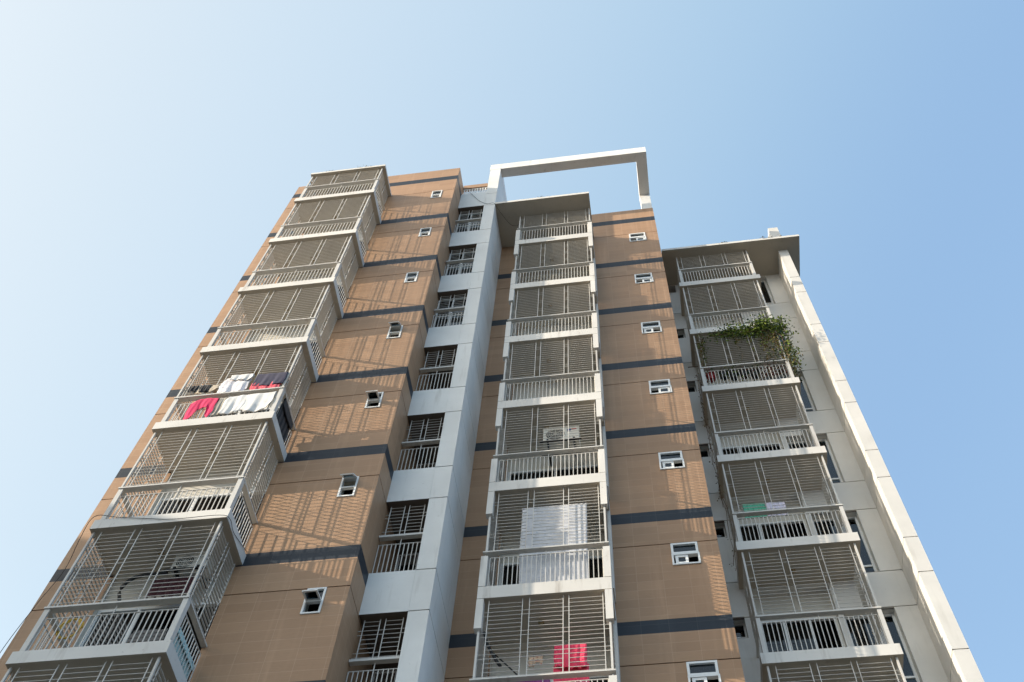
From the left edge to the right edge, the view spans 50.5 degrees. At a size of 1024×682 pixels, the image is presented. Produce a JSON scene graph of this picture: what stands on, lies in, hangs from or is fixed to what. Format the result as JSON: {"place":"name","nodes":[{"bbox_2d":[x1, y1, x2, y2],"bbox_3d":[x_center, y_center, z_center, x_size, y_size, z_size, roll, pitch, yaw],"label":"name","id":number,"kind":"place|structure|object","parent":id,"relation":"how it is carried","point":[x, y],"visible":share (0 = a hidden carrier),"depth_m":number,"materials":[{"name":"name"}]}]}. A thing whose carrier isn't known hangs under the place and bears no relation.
{"place":"outdoors","nodes":[
{"label":"outdoors","id":0,"kind":"place"},
{"bbox_2d":[0,0,1023,681],"label":"sky","id":1,"kind":"structure","parent":0,"point":[150,150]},
{"bbox_3d":[5.570,3.321,22.419,2.050,0.038,0.007,-6,-63,6],"label":"clothesline","id":2,"kind":"object","parent":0,"visible":0},
{"bbox_2d":[742,503,766,517],"bbox_3d":[4.983,3.482,22.273,0.469,0.504,0.062,-6,-63,6],"label":"green towel","id":3,"kind":"object","parent":2,"relation":"hanging from","point":[746,508],"visible":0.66,"depth_m":22.33,"materials":[{"name":"fabric"}]},
{"bbox_2d":[765,501,787,515],"bbox_3d":[5.408,3.437,22.225,0.404,0.490,0.068,-6,-63,6],"label":"lilac towel","id":4,"kind":"object","parent":2,"relation":"hanging from","point":[780,506],"visible":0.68,"depth_m":22.28,"materials":[{"name":"fabric"}]},
{"bbox_3d":[-5.473,1.080,21.072,1.940,0.028,0.007,-6,-63,6],"label":"clothesline","id":5,"kind":"object","parent":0,"visible":0},
{"bbox_2d":[183,398,218,419],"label":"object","id":6,"kind":"object","parent":5,"relation":"hanging from","point":[209,404],"visible":1,"depth_m":20.83,"materials":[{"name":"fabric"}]},
{"bbox_2d":[211,397,227,415],"bbox_3d":[-5.589,1.258,20.780,0.163,0.689,0.060,-6,-63,6],"label":"cloth","id":7,"kind":"object","parent":5,"relation":"hanging from","point":[219,405],"visible":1,"depth_m":20.76,"materials":[{"name":"white fabric"}]},
{"bbox_2d":[218,395,247,413],"bbox_3d":[-5.308,1.211,20.745,0.468,0.682,0.067,-6,-63,6],"label":"white sheet","id":8,"kind":"object","parent":5,"relation":"hanging from","point":[233,404],"visible":1,"depth_m":20.71,"materials":[{"name":"fabric"}]},
{"bbox_2d":[240,391,276,411],"bbox_3d":[-4.830,1.162,20.688,0.583,0.694,0.069,-6,-63,6],"label":"white sheet","id":9,"kind":"object","parent":5,"relation":"hanging from","point":[256,402],"visible":1,"depth_m":20.68,"materials":[{"name":"fabric"}]},
{"bbox_3d":[-5.651,3.823,17.506,2.050,0.028,0.007,-6,-63,6],"label":"clothesline","id":10,"kind":"object","parent":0,"visible":0},
{"bbox_2d":[146,575,194,597],"bbox_3d":[-5.418,3.903,17.259,0.718,0.486,0.073,-6,-63,6],"label":"maroon cloth","id":11,"kind":"object","parent":10,"relation":"hanging from","point":[164,588],"visible":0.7,"depth_m":17.24,"materials":[{"name":"red fabric"}]},
{"label":"ground","id":12,"kind":"structure","parent":0,"visible":0},
{"bbox_2d":[0,147,983,681],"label":"apartment building","id":13,"kind":"structure","parent":12,"relation":"on","point":[440,349],"depth_m":21.24,"materials":[{"name":"brown tile"}]},
{"bbox_2d":[56,618,83,639],"bbox_3d":[-6.593,4.290,16.203,0.386,0.461,0.064,-6,-63,6],"label":"garden hose","id":14,"kind":"object","parent":13,"relation":"hanging from","point":[70,620],"visible":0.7,"depth_m":16.23,"materials":[{"name":"yellow plastic"}]},
{"bbox_2d":[0,515,246,652],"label":"cable","id":15,"kind":"object","parent":13,"relation":"attached to","point":[79,539],"visible":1,"depth_m":17.64,"materials":[{"name":"grey plastic"}]},
{"bbox_2d":[117,571,167,600],"bbox_3d":[-5.939,3.928,17.354,0.710,0.651,0.060,-6,-63,6],"label":"drain hose","id":16,"kind":"object","parent":13,"relation":"attached to","point":[125,583],"visible":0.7,"depth_m":17.56,"materials":[{"name":"black plastic"}]},
{"bbox_2d":[80,601,220,646],"bbox_3d":[-5.642,4.725,16.459,2.100,2.020,0.060,-6,-63,6],"label":"door","id":17,"kind":"structure","parent":13,"relation":"in","point":[176,605],"depth_m":17.05,"materials":[{"name":"white metal"}]},
{"bbox_2d":[173,627,194,677],"bbox_3d":[-4.690,4.484,15.424,0.054,0.444,0.757,-6,-63,6],"label":"mint cloth","id":18,"kind":"object","parent":13,"relation":"on","point":[185,647],"visible":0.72,"depth_m":15.49,"materials":[{"name":"teal fabric"}]},
{"bbox_2d":[164,552,213,588],"bbox_3d":[-5.184,3.739,17.653,0.720,0.430,0.469,-6,-63,6],"label":"air conditioner","id":19,"kind":"object","parent":13,"relation":"attached to","point":[186,571],"visible":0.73,"depth_m":17.53,"materials":[{"name":"grey metal"}]},
{"bbox_2d":[187,385,199,391],"bbox_3d":[-6.330,0.956,21.560,0.198,0.248,0.062,-6,-63,6],"label":"sock pair","id":20,"kind":"object","parent":13,"relation":"attached to","point":[193,388],"visible":1,"depth_m":21.55,"materials":[{"name":"black fabric"}]},
{"bbox_2d":[199,385,211,392],"bbox_3d":[-6.086,0.949,21.498,0.222,0.311,0.065,-6,-63,6],"label":"sock pair","id":21,"kind":"object","parent":13,"relation":"attached to","point":[202,388],"visible":1,"depth_m":21.49,"materials":[{"name":"black fabric"}]},
{"bbox_2d":[194,384,221,393],"bbox_3d":[-6.031,0.974,21.474,0.546,0.382,0.064,-6,-63,6],"label":"beige cloth","id":22,"kind":"object","parent":13,"relation":"hanging from","point":[213,387],"visible":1,"depth_m":21.46,"materials":[{"name":"beige fabric"}]},
{"bbox_2d":[153,490,266,514],"bbox_3d":[-5.510,3.320,19.107,2.100,2.020,0.060,-6,-63,6],"label":"door","id":23,"kind":"structure","parent":13,"relation":"in","point":[215,495],"depth_m":19.86,"materials":[{"name":"black metal"}]},
{"bbox_2d":[217,378,251,392],"bbox_3d":[-5.499,0.869,21.490,0.617,0.663,0.075,-6,-63,6],"label":"printed cloth","id":24,"kind":"object","parent":13,"relation":"on","point":[227,385],"visible":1,"depth_m":21.44,"materials":[{"name":"white fabric"}]},
{"bbox_2d":[229,373,254,380],"bbox_3d":[-5.392,0.733,21.684,0.478,0.256,0.057,-6,-63,6],"label":"white towel","id":25,"kind":"object","parent":24,"relation":"on","point":[246,377],"visible":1,"depth_m":21.67,"materials":[{"name":"fabric"}]},
{"bbox_2d":[207,404,301,416],"bbox_3d":[-5.378,1.915,21.754,2.100,2.020,0.060,-6,-63,6],"label":"door","id":26,"kind":"structure","parent":13,"relation":"in","point":[264,410],"depth_m":22.61,"materials":[{"name":"white metal"}]},
{"bbox_2d":[250,381,281,389],"bbox_3d":[-4.837,0.894,21.262,0.621,0.372,0.064,-6,-63,6],"label":"red cloth","id":27,"kind":"object","parent":13,"relation":"hanging from","point":[271,385],"visible":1,"depth_m":21.24,"materials":[{"name":"red fabric"}]},
{"bbox_2d":[252,372,288,385],"bbox_3d":[-4.782,0.757,21.498,0.642,0.524,0.059,-6,-63,6],"label":"navy cloth","id":28,"kind":"object","parent":13,"relation":"hanging from","point":[267,379],"visible":1,"depth_m":21.48,"materials":[{"name":"blue fabric"}]},
{"bbox_2d":[276,398,292,441],"bbox_3d":[-4.369,1.537,20.855,0.064,0.771,0.614,-6,-63,6],"label":"black cloth","id":29,"kind":"object","parent":13,"relation":"hanging from","point":[284,419],"visible":0.99,"depth_m":20.88,"materials":[{"name":"black fabric"}]},
{"bbox_2d":[300,587,326,614],"bbox_3d":[-3.077,3.934,16.733,0.310,0.580,0.315,-6,-63,6],"label":"window","id":30,"kind":"structure","parent":13,"relation":"in","point":[311,595],"depth_m":16.72,"materials":[{"name":"white metal"}]},
{"bbox_2d":[337,473,358,496],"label":"window","id":31,"kind":"structure","parent":13,"relation":"in","point":[348,477],"depth_m":19.43,"materials":[{"name":"white metal"}]},
{"bbox_2d":[364,390,383,408],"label":"window","id":32,"kind":"structure","parent":13,"relation":"in","point":[374,396],"depth_m":22.01,"materials":[{"name":"white metal"}]},
{"bbox_2d":[372,670,396,681],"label":"window","id":33,"kind":"structure","parent":13,"relation":"in","point":[385,672],"depth_m":17.75,"materials":[{"name":"black glass"}]},
{"bbox_2d":[386,321,402,338],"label":"window","id":34,"kind":"structure","parent":13,"relation":"in","point":[396,325],"depth_m":24.75,"materials":[{"name":"white metal"}]},
{"bbox_2d":[395,553,418,570],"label":"window","id":35,"kind":"structure","parent":13,"relation":"in","point":[406,566],"depth_m":20.16,"materials":[{"name":"white metal"}]},
{"bbox_2d":[404,272,418,282],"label":"window","id":36,"kind":"structure","parent":13,"relation":"in","point":[412,275],"depth_m":27.38,"materials":[{"name":"white metal"}]},
{"bbox_2d":[418,227,431,236],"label":"window","id":37,"kind":"structure","parent":13,"relation":"in","point":[423,230],"depth_m":30.03,"materials":[{"name":"white metal"}]},
{"bbox_2d":[417,463,435,468],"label":"window","id":38,"kind":"structure","parent":13,"relation":"in","point":[426,463],"depth_m":23.05,"materials":[{"name":"black metal"}]},
{"bbox_2d":[430,190,442,197],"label":"window","id":39,"kind":"structure","parent":13,"relation":"in","point":[434,193],"depth_m":32.68,"materials":[{"name":"white metal"}]},
{"bbox_2d":[433,297,466,326],"bbox_3d":[-1.532,-0.607,27.042,0.783,1.988,0.054,-6,-63,6],"label":"window","id":40,"kind":"structure","parent":13,"relation":"in","point":[451,301],"depth_m":27.06,"materials":[{"name":"white metal"}]},
{"bbox_2d":[445,251,474,275],"bbox_3d":[-1.400,-2.011,29.690,0.783,1.988,0.054,-6,-63,6],"label":"window","id":41,"kind":"structure","parent":13,"relation":"in","point":[471,253],"depth_m":29.77,"materials":[{"name":"white metal"}]},
{"bbox_2d":[455,212,482,232],"bbox_3d":[-1.268,-3.416,32.337,0.783,1.988,0.054,-6,-63,6],"label":"window","id":42,"kind":"structure","parent":13,"relation":"in","point":[477,215],"depth_m":32.45,"materials":[{"name":"white metal"}]},
{"bbox_2d":[483,631,517,674],"bbox_3d":[-0.165,4.962,17.178,0.672,1.072,0.090,-6,-63,6],"label":"hammock rope","id":43,"kind":"object","parent":13,"relation":"hanging from","point":[493,656],"visible":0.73,"depth_m":17.12,"materials":[{"name":"black plastic"}]},
{"bbox_2d":[521,680,549,681],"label":"purple cloth","id":44,"kind":"object","parent":43,"relation":"hanging from","point":[537,681],"visible":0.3,"depth_m":16.54,"materials":[{"name":"purple fabric"}]},
{"bbox_2d":[486,650,602,658],"bbox_3d":[0.522,4.912,17.010,2.050,0.008,0.007,-6,-63,6],"label":"clothesline","id":45,"kind":"object","parent":13,"relation":"attached to","point":[532,655],"visible":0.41,"depth_m":17.04,"materials":[{"name":"beige plastic"}]},
{"bbox_2d":[528,656,542,666],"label":"patterned cloth","id":46,"kind":"object","parent":45,"relation":"hanging from","point":[537,658],"visible":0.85,"depth_m":16.92,"materials":[{"name":"beige fabric"}]},
{"bbox_2d":[494,501,600,510],"bbox_3d":[0.663,3.074,20.215,2.060,0.008,0.007,-6,-63,6],"label":"clothesline","id":47,"kind":"object","parent":13,"relation":"attached to","point":[543,506],"visible":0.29,"depth_m":20.22,"materials":[{"name":"beige plastic"}]},
{"bbox_2d":[519,503,588,583],"bbox_3d":[0.744,3.590,19.200,1.218,2.264,0.050,-6,-63,6],"label":"white sheet","id":48,"kind":"object","parent":47,"relation":"hanging from","point":[559,558],"visible":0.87,"depth_m":19.21,"materials":[{"name":"fabric"}]},
{"bbox_2d":[499,556,602,584],"bbox_3d":[0.747,4.600,19.510,2.033,2.020,0.060,-6,-63,6],"label":"door","id":49,"kind":"structure","parent":13,"relation":"in","point":[596,558],"depth_m":20.17,"materials":[{"name":"black glass"}]},
{"bbox_2d":[507,464,597,480],"bbox_3d":[0.879,3.195,22.157,2.033,2.020,0.060,-6,-63,6],"label":"door","id":50,"kind":"structure","parent":13,"relation":"in","point":[585,470],"depth_m":22.94,"materials":[{"name":"black glass"}]},
{"bbox_2d":[540,426,583,466],"bbox_3d":[1.064,2.209,22.830,0.870,0.550,0.684,-6,-63,6],"label":"air conditioner","id":51,"kind":"object","parent":13,"relation":"attached to","point":[561,437],"visible":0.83,"depth_m":22.62,"materials":[{"name":"grey"}]},
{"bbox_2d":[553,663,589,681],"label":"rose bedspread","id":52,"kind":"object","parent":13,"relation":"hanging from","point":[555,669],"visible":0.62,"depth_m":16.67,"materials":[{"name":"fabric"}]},
{"bbox_2d":[550,675,608,681],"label":"door","id":53,"kind":"structure","parent":13,"relation":"in","point":[595,677],"depth_m":17.62,"materials":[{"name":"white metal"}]},
{"bbox_2d":[629,232,645,241],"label":"window","id":54,"kind":"structure","parent":13,"relation":"in","point":[635,236],"depth_m":32.99,"materials":[{"name":"white metal"}]},
{"bbox_2d":[634,273,653,283],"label":"window","id":55,"kind":"structure","parent":13,"relation":"in","point":[645,277],"depth_m":30.35,"materials":[{"name":"white metal"}]},
{"bbox_2d":[641,321,661,333],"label":"window","id":56,"kind":"structure","parent":13,"relation":"in","point":[648,327],"depth_m":27.69,"materials":[{"name":"white metal"}]},
{"bbox_2d":[649,379,671,394],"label":"window","id":57,"kind":"structure","parent":13,"relation":"in","point":[663,386],"depth_m":25.06,"materials":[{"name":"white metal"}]},
{"bbox_2d":[658,451,684,469],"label":"window","id":58,"kind":"structure","parent":13,"relation":"in","point":[668,461],"depth_m":22.41,"materials":[{"name":"white metal"}]},
{"bbox_2d":[670,541,700,565],"bbox_3d":[3.160,3.891,19.774,0.506,0.604,0.082,-6,-63,6],"label":"window","id":59,"kind":"structure","parent":13,"relation":"in","point":[681,552],"depth_m":19.76,"materials":[{"name":"white metal"}]},
{"bbox_2d":[688,386,695,391],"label":"window","id":60,"kind":"structure","parent":13,"relation":"in","point":[690,389],"depth_m":28.63,"materials":[{"name":"black glass"}]},
{"bbox_2d":[686,660,720,681],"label":"window","id":61,"kind":"structure","parent":13,"relation":"in","point":[698,671],"depth_m":17.23,"materials":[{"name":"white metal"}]},
{"bbox_2d":[700,449,709,456],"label":"window","id":62,"kind":"structure","parent":13,"relation":"in","point":[705,452],"depth_m":25.98,"materials":[{"name":"black glass"}]},
{"bbox_2d":[704,368,721,382],"bbox_3d":[4.947,0.881,27.164,0.433,0.537,0.474,27,-64,-11],"label":"flower pot","id":63,"kind":"object","parent":13,"relation":"attached to","point":[710,376],"visible":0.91,"depth_m":27.06,"materials":[{"name":"red"}]},
{"bbox_2d":[694,373,736,570],"bbox_3d":[4.567,2.534,24.698,0.272,7.874,0.538,-6,-63,6],"label":"dry vine","id":64,"kind":"object","parent":13,"relation":"attached to","point":[701,403],"visible":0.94,"depth_m":24.24,"materials":[{"name":"brown plant"}]},
{"bbox_2d":[715,526,725,536],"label":"window","id":65,"kind":"structure","parent":13,"relation":"in","point":[720,531],"depth_m":23.32,"materials":[{"name":"black glass"}]},
{"bbox_2d":[715,367,734,382],"bbox_3d":[5.323,0.849,27.183,0.405,0.602,0.478,19,-63,-7],"label":"flower pot","id":66,"kind":"object","parent":13,"relation":"hanging from","point":[724,375],"visible":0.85,"depth_m":27.05,"materials":[{"name":"black"}]},
{"bbox_2d":[708,380,760,385],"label":"door","id":67,"kind":"structure","parent":13,"relation":"in","point":[751,380],"depth_m":28.64,"materials":[{"name":"white metal"}]},
{"bbox_2d":[727,365,742,380],"bbox_3d":[5.608,0.841,27.084,0.500,0.554,0.452,-6,-63,6],"label":"flower pot","id":68,"kind":"object","parent":13,"relation":"attached to","point":[731,375],"visible":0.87,"depth_m":26.97,"materials":[{"name":"black"}]},
{"bbox_2d":[734,623,746,638],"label":"window","id":69,"kind":"structure","parent":13,"relation":"in","point":[740,629],"depth_m":20.65,"materials":[{"name":"black glass"}]},
{"bbox_2d":[736,366,753,378],"bbox_3d":[5.771,0.787,27.041,0.548,0.707,0.383,-6,-63,6],"label":"flower pot","id":70,"kind":"object","parent":13,"relation":"hanging from","point":[744,373],"visible":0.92,"depth_m":26.97,"materials":[{"name":"black"}]},
{"bbox_2d":[695,310,805,380],"bbox_3d":[6.148,0.304,27.916,2.746,3.132,1.178,-6,-63,6],"label":"climbing vine","id":71,"kind":"object","parent":13,"relation":"attached to","point":[759,326],"visible":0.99,"depth_m":28.35,"materials":[{"name":"green plant"}]},
{"bbox_2d":[722,442,782,454],"bbox_3d":[5.643,2.994,25.139,1.500,2.020,0.060,-6,-63,6],"label":"door","id":72,"kind":"structure","parent":13,"relation":"in","point":[769,444],"depth_m":25.94,"materials":[{"name":"white metal"}]},
{"bbox_2d":[748,364,767,380],"bbox_3d":[6.032,0.737,27.004,0.517,0.560,0.500,-32,-68,18],"label":"flower pot","id":73,"kind":"object","parent":13,"relation":"attached to","point":[755,374],"visible":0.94,"depth_m":26.92,"materials":[{"name":"black"}]},
{"bbox_2d":[761,281,773,303],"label":"window","id":74,"kind":"structure","parent":13,"relation":"in","point":[764,288],"depth_m":32.92,"materials":[{"name":"black glass"}]},
{"bbox_2d":[759,362,787,379],"bbox_3d":[6.516,0.873,26.877,0.872,1.095,0.557,-6,-63,6],"label":"potted shrub","id":75,"kind":"object","parent":13,"relation":"on","point":[769,374],"visible":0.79,"depth_m":27.02,"materials":[{"name":"green plant"}]},
{"bbox_2d":[739,519,809,540],"bbox_3d":[5.510,4.398,22.491,1.500,2.020,0.060,-6,-63,6],"label":"door","id":76,"kind":"structure","parent":13,"relation":"in","point":[792,521],"depth_m":23.20,"materials":[{"name":"black glass"}]},
{"bbox_2d":[779,328,792,352],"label":"window","id":77,"kind":"structure","parent":13,"relation":"in","point":[781,340],"depth_m":30.26,"materials":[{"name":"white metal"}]},
{"bbox_2d":[789,376,814,411],"bbox_3d":[7.079,1.456,27.587,0.950,1.978,0.060,-6,-63,6],"label":"window","id":78,"kind":"structure","parent":13,"relation":"in","point":[805,396],"depth_m":27.51,"materials":[{"name":"grey glass"}]},
{"bbox_2d":[761,616,845,651],"bbox_3d":[5.378,5.803,19.844,1.500,2.020,0.060,-6,-63,6],"label":"door","id":79,"kind":"structure","parent":13,"relation":"in","point":[791,635],"depth_m":20.41,"materials":[{"name":"black glass"}]},
{"bbox_2d":[787,439,842,482],"bbox_3d":[6.947,2.860,24.939,0.950,1.978,0.060,-6,-63,6],"label":"window","id":80,"kind":"structure","parent":13,"relation":"in","point":[834,473],"depth_m":25.03,"materials":[{"name":"grey glass"}]},
{"bbox_2d":[813,516,876,571],"bbox_3d":[6.815,4.265,22.292,0.950,1.978,0.060,-6,-63,6],"label":"window","id":81,"kind":"structure","parent":13,"relation":"in","point":[867,560],"depth_m":22.74,"materials":[{"name":"black glass"}]},
{"bbox_2d":[845,613,919,681],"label":"window","id":82,"kind":"structure","parent":13,"relation":"in","point":[909,671],"depth_m":20.04,"materials":[{"name":"white glass"}]},
{"bbox_3d":[1.049,4.769,17.118,1.000,0.018,0.007,-6,-63,6],"label":"clothesline","id":83,"kind":"object","parent":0,"visible":0},
{"bbox_2d":[554,644,587,669],"bbox_3d":[0.912,4.899,16.889,0.534,0.534,0.071,-6,-63,6],"label":"rose bedspread","id":84,"kind":"object","parent":83,"relation":"hanging from","point":[565,657],"visible":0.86,"depth_m":16.87,"materials":[{"name":"fabric"}]}
]}

